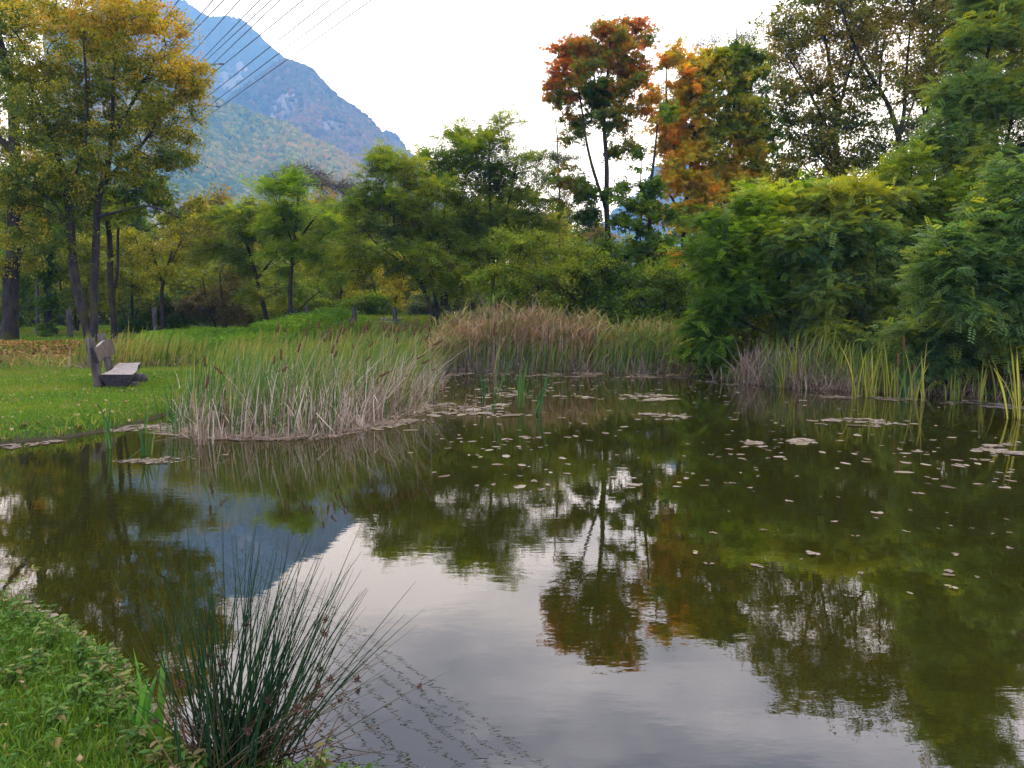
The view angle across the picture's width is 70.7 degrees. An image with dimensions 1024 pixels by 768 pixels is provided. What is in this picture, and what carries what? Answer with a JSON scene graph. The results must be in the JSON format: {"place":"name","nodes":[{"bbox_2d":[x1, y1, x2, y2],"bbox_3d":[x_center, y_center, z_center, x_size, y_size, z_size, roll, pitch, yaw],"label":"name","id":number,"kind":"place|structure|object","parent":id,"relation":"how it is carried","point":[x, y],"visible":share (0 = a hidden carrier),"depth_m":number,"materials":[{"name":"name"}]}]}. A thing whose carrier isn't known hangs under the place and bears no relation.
{"place":"outdoors","nodes":[
{"label":"outdoors","id":0,"kind":"place"},
{"bbox_2d":[104,15,264,91],"bbox_3d":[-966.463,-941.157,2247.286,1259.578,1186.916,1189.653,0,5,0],"label":"mountain","id":1,"kind":"structure","parent":0,"point":[231,83],"depth_m":2183.06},
{"bbox_2d":[92,0,285,99],"bbox_3d":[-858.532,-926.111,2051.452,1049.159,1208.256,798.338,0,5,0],"label":"forest","id":2,"kind":"object","parent":1,"relation":"on","point":[253,50],"visible":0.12,"depth_m":2301.15,"materials":[{"name":"plant"}]},
{"bbox_2d":[247,89,360,137],"bbox_3d":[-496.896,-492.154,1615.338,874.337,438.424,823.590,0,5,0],"label":"mountain ridge","id":3,"kind":"structure","parent":0,"point":[280,98],"depth_m":1552.84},
{"bbox_2d":[225,58,442,205],"bbox_3d":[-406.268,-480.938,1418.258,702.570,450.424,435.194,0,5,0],"label":"forest","id":4,"kind":"object","parent":3,"relation":"on","point":[318,97],"visible":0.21,"depth_m":1568.45,"materials":[{"name":"plant"}]},
{"bbox_2d":[0,369,1023,767],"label":"pond water","id":5,"kind":"structure","parent":0,"point":[556,623],"depth_m":4.80,"materials":[{"name":"liquid"}]},
{"bbox_2d":[130,399,156,457],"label":"reed clump","id":6,"kind":"object","parent":5,"relation":"on","point":[143,448],"visible":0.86,"depth_m":8.59,"materials":[{"name":"green plant"}]},
{"bbox_2d":[182,386,217,445],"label":"dead stalk clump","id":7,"kind":"object","parent":5,"relation":"on","point":[203,434],"visible":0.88,"depth_m":9.32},
{"bbox_2d":[138,399,439,439],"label":"fallen stalk litter","id":8,"kind":"object","parent":5,"relation":"on","point":[269,436],"visible":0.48,"depth_m":10.21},
{"bbox_2d":[110,403,492,440],"bbox_3d":[-2.865,0.598,11.301,6.176,0.016,3.089,-3,6,-29],"label":"floating leaf raft","id":9,"kind":"object","parent":5,"relation":"on","point":[409,420],"visible":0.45,"depth_m":10.90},
{"bbox_2d":[168,327,442,430],"bbox_3d":[-3.523,-0.315,13.630,4.433,1.694,7.545,0,5,0],"label":"cattail","id":10,"kind":"object","parent":5,"relation":"on","point":[247,380],"depth_m":11.44},
{"bbox_2d":[159,349,454,443],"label":"dead cattail stalks","id":11,"kind":"object","parent":5,"relation":"in","point":[344,413],"visible":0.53,"depth_m":10.55,"materials":[{"name":"plant"}]},
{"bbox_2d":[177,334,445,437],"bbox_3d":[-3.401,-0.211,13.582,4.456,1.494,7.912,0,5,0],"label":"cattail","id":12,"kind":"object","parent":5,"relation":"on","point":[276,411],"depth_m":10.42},
{"bbox_2d":[311,341,467,422],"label":"dead cattail stalks","id":13,"kind":"object","parent":5,"relation":"in","point":[397,386],"visible":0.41,"depth_m":12.08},
{"bbox_2d":[406,379,553,416],"bbox_3d":[-0.525,0.202,15.554,2.966,0.021,7.314,0,5,0],"label":"floating leaf raft","id":14,"kind":"object","parent":5,"relation":"on","point":[485,413],"visible":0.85,"depth_m":12.86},
{"bbox_2d":[440,371,737,384],"bbox_3d":[1.712,-0.194,19.851,8.181,0.016,4.418,0,5,4],"label":"floating leaf raft","id":15,"kind":"object","parent":5,"relation":"on","point":[595,374],"visible":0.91,"depth_m":20.39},
{"bbox_2d":[403,373,1022,487],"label":"leaf litter","id":16,"kind":"object","parent":5,"relation":"on","point":[633,484],"visible":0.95,"depth_m":8.63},
{"bbox_2d":[808,394,1023,409],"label":"floating leaf raft","id":17,"kind":"object","parent":5,"relation":"on","point":[951,403],"visible":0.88,"depth_m":14.22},
{"bbox_2d":[992,345,1023,418],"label":"reed clump","id":18,"kind":"object","parent":5,"relation":"on","point":[1014,395],"visible":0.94,"depth_m":11.77,"materials":[{"name":"green plant"}]},
{"bbox_2d":[0,318,1023,767],"bbox_3d":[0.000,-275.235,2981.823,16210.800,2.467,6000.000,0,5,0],"label":"ground","id":19,"kind":"structure","parent":0,"point":[38,438],"depth_m":9.79,"materials":[{"name":"plant"}]},
{"bbox_2d":[0,248,42,328],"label":"leafy thicket","id":20,"kind":"object","parent":19,"relation":"on","point":[23,292],"visible":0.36,"depth_m":37.56,"materials":[{"name":"green plant"}]},
{"bbox_2d":[0,156,86,336],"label":"ivy covered tree","id":21,"kind":"object","parent":19,"relation":"on","point":[47,304],"visible":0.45,"depth_m":33.54,"materials":[{"name":"green plant"}]},
{"bbox_2d":[0,0,91,339],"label":"lime tree","id":22,"kind":"object","parent":19,"relation":"on","point":[12,264],"visible":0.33,"depth_m":30.37,"materials":[{"name":"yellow plant"}]},
{"bbox_2d":[0,191,104,334],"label":"young tree","id":23,"kind":"object","parent":19,"relation":"on","point":[63,259],"visible":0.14,"depth_m":34.80,"materials":[{"name":"green plant"}]},
{"bbox_2d":[44,702,70,727],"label":"bank weed","id":24,"kind":"object","parent":19,"relation":"on","point":[61,710],"visible":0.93,"depth_m":2.75,"materials":[{"name":"green plant"}]},
{"bbox_2d":[0,348,115,367],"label":"ditch grass","id":25,"kind":"structure","parent":19,"relation":"on","point":[45,362],"depth_m":21.59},
{"bbox_2d":[20,233,119,330],"bbox_3d":[-22.604,-5.218,37.589,5.467,5.286,4.284,0,5,0],"label":"leafy thicket","id":26,"kind":"object","parent":19,"relation":"on","point":[70,303],"visible":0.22,"depth_m":37.32,"materials":[{"name":"green plant"}]},
{"bbox_2d":[0,338,148,365],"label":"fallen leaves","id":27,"kind":"object","parent":19,"relation":"on","point":[45,350],"visible":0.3,"depth_m":26.48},
{"bbox_2d":[65,671,93,702],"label":"bank weed","id":28,"kind":"object","parent":19,"relation":"on","point":[80,687],"visible":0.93,"depth_m":2.96,"materials":[{"name":"green plant"}]},
{"bbox_2d":[0,597,176,767],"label":"fallen leaves","id":29,"kind":"object","parent":19,"relation":"on","point":[79,757],"visible":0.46,"depth_m":2.62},
{"bbox_2d":[0,389,192,436],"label":"bank grass","id":30,"kind":"structure","parent":19,"relation":"on","point":[53,423],"depth_m":10.52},
{"bbox_2d":[0,365,192,438],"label":"fallen leaves","id":31,"kind":"object","parent":19,"relation":"on","point":[81,393],"visible":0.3,"depth_m":12.94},
{"bbox_2d":[82,642,117,678],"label":"bank weed","id":32,"kind":"object","parent":19,"relation":"on","point":[99,663],"visible":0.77,"depth_m":3.21,"materials":[{"name":"green plant"}]},
{"bbox_2d":[20,153,180,343],"bbox_3d":[-16.288,-5.170,28.542,6.012,7.643,5.226,0,5,0],"label":"maple tree","id":33,"kind":"object","parent":19,"relation":"on","point":[109,204],"visible":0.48,"depth_m":28.09,"materials":[{"name":"green plant"}]},
{"bbox_2d":[0,0,221,352],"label":"lime tree","id":34,"kind":"object","parent":19,"relation":"on","point":[103,43],"visible":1,"depth_m":23.58,"materials":[{"name":"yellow plant"}]},
{"bbox_2d":[93,681,137,716],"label":"bank weed","id":35,"kind":"object","parent":19,"relation":"on","point":[102,695],"visible":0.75,"depth_m":2.90,"materials":[{"name":"green plant"}]},
{"bbox_2d":[97,656,134,695],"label":"bank weed","id":36,"kind":"object","parent":19,"relation":"on","point":[104,667],"visible":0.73,"depth_m":3.06,"materials":[{"name":"green plant"}]},
{"bbox_2d":[85,333,147,387],"bbox_3d":[-8.328,-0.496,15.296,0.962,1.152,2.478,-2,6,-21],"label":"log bench","id":37,"kind":"object","parent":19,"relation":"on","point":[121,374],"visible":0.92,"depth_m":14.49,"materials":[{"name":"grey wood"}]},
{"bbox_2d":[82,188,160,321],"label":"distant tree","id":38,"kind":"object","parent":19,"relation":"on","point":[143,224],"visible":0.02,"depth_m":65.14,"materials":[{"name":"green plant"}]},
{"bbox_2d":[78,227,173,332],"bbox_3d":[-19.440,-5.230,36.712,4.804,5.621,3.894,0,5,0],"label":"leafy thicket","id":39,"kind":"object","parent":19,"relation":"on","point":[128,285],"visible":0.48,"depth_m":36.26,"materials":[{"name":"green plant"}]},
{"bbox_2d":[116,724,153,756],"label":"bank weed","id":40,"kind":"object","parent":19,"relation":"on","point":[134,741],"visible":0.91,"depth_m":2.63,"materials":[{"name":"green plant"}]},
{"bbox_2d":[0,364,287,441],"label":"lawn grass","id":41,"kind":"structure","parent":19,"relation":"on","point":[46,385],"depth_m":13.24,"materials":[{"name":"plant"}]},
{"bbox_2d":[117,648,170,745],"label":"iris leaves","id":42,"kind":"object","parent":19,"relation":"on","point":[145,702],"visible":0.72,"depth_m":2.73,"materials":[{"name":"green plant"}]},
{"bbox_2d":[136,736,177,767],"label":"bank weed","id":43,"kind":"object","parent":19,"relation":"on","point":[154,752],"visible":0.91,"depth_m":2.53,"materials":[{"name":"green plant"}]},
{"bbox_2d":[105,288,213,333],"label":"hedge bush","id":44,"kind":"object","parent":19,"relation":"on","point":[179,322],"visible":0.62,"depth_m":36.31,"materials":[{"name":"green plant"}]},
{"bbox_2d":[112,208,220,330],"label":"tree","id":45,"kind":"object","parent":19,"relation":"on","point":[164,272],"visible":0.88,"depth_m":33.52,"materials":[{"name":"green plant"}]},
{"bbox_2d":[0,582,373,767],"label":"bank herbs","id":46,"kind":"object","parent":19,"relation":"on","point":[39,616],"visible":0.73,"depth_m":3.06,"materials":[{"name":"green plant"}]},
{"bbox_2d":[0,590,379,767],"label":"bank grass","id":47,"kind":"structure","parent":19,"relation":"on","point":[60,759],"depth_m":2.81,"materials":[{"name":"plant"}]},
{"bbox_2d":[167,744,212,767],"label":"bank weed","id":48,"kind":"object","parent":19,"relation":"on","point":[196,763],"visible":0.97,"depth_m":2.49,"materials":[{"name":"green plant"}]},
{"bbox_2d":[154,179,236,323],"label":"distant tree","id":49,"kind":"object","parent":19,"relation":"on","point":[218,197],"visible":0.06,"depth_m":58.13,"materials":[{"name":"green plant"}]},
{"bbox_2d":[0,243,407,326],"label":"thicket","id":50,"kind":"object","parent":19,"relation":"on","point":[188,285],"visible":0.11,"depth_m":47.78,"materials":[{"name":"green plant"}]},
{"bbox_2d":[167,261,259,329],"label":"hedge bush","id":51,"kind":"object","parent":19,"relation":"on","point":[215,313],"visible":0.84,"depth_m":35.46,"materials":[{"name":"green plant"}]},
{"bbox_2d":[0,311,457,367],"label":"lawn grass","id":52,"kind":"structure","parent":19,"relation":"on","point":[26,333],"depth_m":32.44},
{"bbox_2d":[174,192,321,321],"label":"locust tree","id":53,"kind":"object","parent":19,"relation":"on","point":[228,213],"visible":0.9,"depth_m":33.36,"materials":[{"name":"green plant"}]},
{"bbox_2d":[133,306,373,350],"bbox_3d":[-10.414,-2.378,29.511,9.445,1.711,8.071,0,5,0],"label":"nettle patch","id":54,"kind":"object","parent":19,"relation":"on","point":[231,333],"visible":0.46,"depth_m":28.21,"materials":[{"name":"green plant"}]},
{"bbox_2d":[211,192,322,282],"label":"distant tree","id":55,"kind":"object","parent":19,"relation":"on","point":[248,202],"visible":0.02,"depth_m":57.64,"materials":[{"name":"green plant"}]},
{"bbox_2d":[87,506,448,767],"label":"rush clump","id":56,"kind":"object","parent":19,"relation":"on","point":[241,740],"visible":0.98,"depth_m":2.57,"materials":[{"name":"green plant"}]},
{"bbox_2d":[235,280,331,325],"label":"hedge bush","id":57,"kind":"object","parent":19,"relation":"on","point":[272,312],"visible":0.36,"depth_m":35.62,"materials":[{"name":"green plant"}]},
{"bbox_2d":[235,190,347,311],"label":"distant tree","id":58,"kind":"object","parent":19,"relation":"on","point":[314,211],"visible":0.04,"depth_m":58.69,"materials":[{"name":"green plant"}]},
{"bbox_2d":[247,310,339,335],"bbox_3d":[-8.803,-2.430,29.203,3.690,1.265,3.752,0,5,0],"label":"nettle patch","id":59,"kind":"object","parent":19,"relation":"on","point":[304,318],"visible":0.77,"depth_m":28.43,"materials":[{"name":"green plant"}]},
{"bbox_2d":[261,160,336,200],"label":"bare tree","id":60,"kind":"object","parent":19,"relation":"on","point":[317,173],"visible":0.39,"depth_m":82.65,"materials":[{"name":"plant"}]},
{"bbox_2d":[234,159,379,317],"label":"locust tree","id":61,"kind":"object","parent":19,"relation":"on","point":[290,216],"visible":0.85,"depth_m":31.18,"materials":[{"name":"green plant"}]},
{"bbox_2d":[71,314,563,369],"bbox_3d":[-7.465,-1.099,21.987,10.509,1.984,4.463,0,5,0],"label":"sedge bed","id":62,"kind":"object","parent":19,"relation":"on","point":[158,351],"visible":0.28,"depth_m":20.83,"materials":[{"name":"green plant"}]},
{"bbox_2d":[306,737,334,767],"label":"bank weed","id":63,"kind":"object","parent":19,"relation":"on","point":[324,762],"visible":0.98,"depth_m":2.49,"materials":[{"name":"green plant"}]},
{"bbox_2d":[197,337,461,387],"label":"marsh grass","id":64,"kind":"structure","parent":19,"relation":"on","point":[229,352],"depth_m":17.75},
{"bbox_2d":[286,260,387,310],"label":"hedge bush","id":65,"kind":"object","parent":19,"relation":"on","point":[336,293],"visible":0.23,"depth_m":40.47,"materials":[{"name":"green plant"}]},
{"bbox_2d":[321,172,360,208],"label":"bare tree","id":66,"kind":"object","parent":19,"relation":"on","point":[339,187],"visible":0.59,"depth_m":77.84,"materials":[{"name":"grey plant"}]},
{"bbox_2d":[326,289,402,315],"bbox_3d":[-7.358,-3.766,35.835,3.998,1.936,2.826,0,5,0],"label":"ivy mound","id":67,"kind":"object","parent":19,"relation":"on","point":[371,303],"visible":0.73,"depth_m":35.34,"materials":[{"name":"green plant"}]},
{"bbox_2d":[324,247,422,311],"bbox_3d":[-7.311,-5.379,39.491,6.289,4.227,4.719,0,5,0],"label":"hedge bush","id":68,"kind":"object","parent":19,"relation":"on","point":[393,291],"visible":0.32,"depth_m":39.13,"materials":[{"name":"green plant"}]},
{"bbox_2d":[319,137,476,328],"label":"locust tree","id":69,"kind":"object","parent":19,"relation":"on","point":[394,204],"visible":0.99,"depth_m":28.18,"materials":[{"name":"green plant"}]},
{"bbox_2d":[382,132,511,324],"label":"locust tree","id":70,"kind":"object","parent":19,"relation":"on","point":[447,230],"visible":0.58,"depth_m":29.76,"materials":[{"name":"green plant"}]},
{"bbox_2d":[404,281,497,318],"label":"willow bush","id":71,"kind":"object","parent":19,"relation":"on","point":[416,305],"visible":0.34,"depth_m":35.00,"materials":[{"name":"green plant"}]},
{"bbox_2d":[424,103,575,312],"bbox_3d":[-0.373,-6.894,31.562,6.827,10.247,5.244,0,5,0],"label":"locust tree","id":72,"kind":"object","parent":19,"relation":"on","point":[496,172],"visible":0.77,"depth_m":30.81,"materials":[{"name":"green plant"}]},
{"bbox_2d":[418,290,616,372],"bbox_3d":[0.288,-1.764,23.442,6.914,2.629,7.626,0,5,0],"label":"tall reed bed","id":73,"kind":"object","parent":19,"relation":"on","point":[548,325],"visible":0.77,"depth_m":22.65,"materials":[{"name":"plant"}]},
{"bbox_2d":[480,185,578,278],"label":"distant tree","id":74,"kind":"object","parent":19,"relation":"on","point":[561,234],"visible":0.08,"depth_m":54.09,"materials":[{"name":"green plant"}]},
{"bbox_2d":[460,223,620,315],"bbox_3d":[0.879,-3.332,25.950,5.487,4.767,4.003,0,5,0],"label":"alder bush","id":75,"kind":"object","parent":19,"relation":"on","point":[545,280],"visible":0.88,"depth_m":25.29,"materials":[{"name":"green plant"}]},
{"bbox_2d":[343,262,745,324],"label":"thicket","id":76,"kind":"object","parent":19,"relation":"on","point":[415,289],"visible":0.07,"depth_m":44.34,"materials":[{"name":"green plant"}]},
{"bbox_2d":[524,122,593,309],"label":"poplar tree","id":77,"kind":"object","parent":19,"relation":"on","point":[557,160],"visible":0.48,"depth_m":36.99,"materials":[{"name":"green plant"}]},
{"bbox_2d":[425,342,695,375],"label":"dry reed litter","id":78,"kind":"object","parent":19,"relation":"on","point":[585,369],"visible":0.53,"depth_m":22.08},
{"bbox_2d":[437,324,686,372],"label":"green reed blades","id":79,"kind":"object","parent":19,"relation":"on","point":[612,360],"visible":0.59,"depth_m":22.06,"materials":[{"name":"green plant"}]},
{"bbox_2d":[538,12,660,329],"bbox_3d":[3.622,-8.496,30.262,5.007,13.603,4.155,2,6,21],"label":"red maple","id":80,"kind":"object","parent":19,"relation":"on","point":[582,60],"visible":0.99,"depth_m":29.59,"materials":[{"name":"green plant"}]},
{"bbox_2d":[533,231,668,325],"bbox_3d":[3.396,-3.248,26.317,4.775,4.471,3.129,2,6,19],"label":"alder bush","id":81,"kind":"object","parent":19,"relation":"on","point":[589,288],"visible":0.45,"depth_m":25.59,"materials":[{"name":"green plant"}]},
{"bbox_2d":[579,219,633,266],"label":"distant tree","id":82,"kind":"object","parent":19,"relation":"on","point":[599,231],"visible":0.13,"depth_m":56.61,"materials":[{"name":"green plant"}]},
{"bbox_2d":[585,311,694,371],"bbox_3d":[4.211,-1.386,22.813,4.368,1.992,3.649,2,6,16],"label":"tall reed bed","id":83,"kind":"object","parent":19,"relation":"on","point":[640,330],"visible":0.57,"depth_m":22.22,"materials":[{"name":"plant"}]},
{"bbox_2d":[605,98,688,299],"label":"slim maple","id":84,"kind":"object","parent":19,"relation":"on","point":[638,252],"visible":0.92,"depth_m":27.11,"materials":[{"name":"green plant"}]},
{"bbox_2d":[589,256,714,330],"bbox_3d":[4.852,-2.486,24.849,4.633,4.125,3.262,0,5,0],"label":"alder bush","id":85,"kind":"object","parent":19,"relation":"on","point":[673,280],"visible":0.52,"depth_m":24.60,"materials":[{"name":"green plant"}]},
{"bbox_2d":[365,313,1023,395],"bbox_3d":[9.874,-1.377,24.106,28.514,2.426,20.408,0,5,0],"label":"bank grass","id":86,"kind":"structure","parent":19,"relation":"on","point":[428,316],"depth_m":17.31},
{"bbox_2d":[636,36,787,308],"bbox_3d":[8.581,-8.272,31.405,6.604,13.035,4.346,0,5,0],"label":"orange maple","id":87,"kind":"object","parent":19,"relation":"on","point":[699,140],"visible":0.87,"depth_m":30.50,"materials":[{"name":"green plant"}]},
{"bbox_2d":[687,24,785,325],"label":"poplar tree","id":88,"kind":"object","parent":19,"relation":"on","point":[749,37],"visible":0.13,"depth_m":40.24,"materials":[{"name":"green plant"}]},
{"bbox_2d":[677,305,804,377],"bbox_3d":[6.805,-1.144,20.408,4.508,2.484,2.841,0,5,0],"label":"undergrowth bush","id":89,"kind":"object","parent":19,"relation":"on","point":[763,325],"visible":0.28,"depth_m":19.95,"materials":[{"name":"green plant"}]},
{"bbox_2d":[657,166,843,378],"bbox_3d":[6.938,-2.894,19.978,5.756,6.031,3.996,0,5,0],"label":"locust tree","id":90,"kind":"object","parent":19,"relation":"on","point":[726,300],"visible":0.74,"depth_m":19.35,"materials":[{"name":"green plant"}]},
{"bbox_2d":[704,330,833,387],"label":"dry reed litter","id":91,"kind":"object","parent":19,"relation":"on","point":[751,359],"visible":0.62,"depth_m":17.72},
{"bbox_2d":[748,0,892,191],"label":"alder tree","id":92,"kind":"object","parent":19,"relation":"on","point":[823,141],"visible":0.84,"depth_m":31.53,"materials":[{"name":"green plant"}]},
{"bbox_2d":[742,166,939,365],"bbox_3d":[8.632,-2.912,19.033,5.159,5.490,3.635,0,5,0],"label":"locust tree","id":93,"kind":"object","parent":19,"relation":"on","point":[855,240],"visible":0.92,"depth_m":18.27,"materials":[{"name":"green plant"}]},
{"bbox_2d":[751,323,932,391],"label":"green reed blades","id":94,"kind":"object","parent":19,"relation":"on","point":[850,361],"visible":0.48,"depth_m":16.92,"materials":[{"name":"green plant"}]},
{"bbox_2d":[781,310,907,368],"bbox_3d":[9.070,-1.177,19.951,3.644,2.608,2.512,0,5,0],"label":"undergrowth bush","id":95,"kind":"object","parent":19,"relation":"on","point":[808,346],"visible":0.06,"depth_m":19.58,"materials":[{"name":"green plant"}]},
{"bbox_2d":[690,350,1023,400],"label":"dry reed litter","id":96,"kind":"object","parent":19,"relation":"on","point":[825,384],"visible":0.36,"depth_m":16.39,"materials":[{"name":"plant"}]},
{"bbox_2d":[805,0,950,181],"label":"alder tree","id":97,"kind":"object","parent":19,"relation":"on","point":[889,16],"visible":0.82,"depth_m":30.65,"materials":[{"name":"green plant"}]},
{"bbox_2d":[844,137,1008,356],"bbox_3d":[10.942,-3.359,19.410,3.905,6.323,5.043,3,6,33],"label":"locust tree","id":98,"kind":"object","parent":19,"relation":"on","point":[939,206],"visible":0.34,"depth_m":18.97,"materials":[{"name":"green plant"}]},
{"bbox_2d":[855,308,1001,395],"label":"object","id":99,"kind":"object","parent":19,"relation":"on","point":[936,340],"visible":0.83,"depth_m":15.24,"materials":[{"name":"green plant"}]},
{"bbox_2d":[874,2,1001,304],"bbox_3d":[19.711,-9.859,33.209,5.699,15.702,4.056,0,5,0],"label":"alder tree","id":100,"kind":"object","parent":19,"relation":"on","point":[913,70],"visible":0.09,"depth_m":32.66,"materials":[{"name":"green plant"}]},
{"bbox_2d":[891,147,1023,374],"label":"locust tree","id":101,"kind":"object","parent":19,"relation":"on","point":[955,267],"visible":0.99,"depth_m":14.16,"materials":[{"name":"green plant"}]},
{"bbox_2d":[892,0,1023,290],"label":"locust tree","id":102,"kind":"object","parent":19,"relation":"on","point":[984,105],"visible":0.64,"depth_m":19.89,"materials":[{"name":"green plant"}]},
{"bbox_2d":[922,0,1022,299],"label":"alder tree","id":103,"kind":"object","parent":19,"relation":"on","point":[948,8],"visible":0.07,"depth_m":29.12,"materials":[{"name":"green plant"}]},
{"bbox_2d":[936,337,1023,396],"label":"willow bush","id":104,"kind":"object","parent":19,"relation":"on","point":[1001,372],"visible":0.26,"depth_m":15.21,"materials":[{"name":"green plant"}]},
{"bbox_2d":[0,0,1023,316],"label":"sky","id":105,"kind":"structure","parent":0,"point":[415,67],"materials":[{"name":"white"}]},
{"bbox_3d":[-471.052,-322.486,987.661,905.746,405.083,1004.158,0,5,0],"label":"foothill","id":106,"kind":"structure","parent":0,"visible":0},
{"bbox_2d":[42,19,491,265],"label":"forest","id":107,"kind":"object","parent":106,"relation":"on","point":[247,142],"visible":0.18,"depth_m":963.53,"materials":[{"name":"plant"}]},
{"bbox_3d":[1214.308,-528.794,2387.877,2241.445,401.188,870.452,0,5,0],"label":"distant ridge","id":108,"kind":"structure","parent":0,"visible":0},
{"bbox_2d":[546,165,727,263],"bbox_3d":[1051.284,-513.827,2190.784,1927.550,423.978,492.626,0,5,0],"label":"forest","id":109,"kind":"object","parent":108,"relation":"on","point":[615,210],"visible":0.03,"depth_m":2255.16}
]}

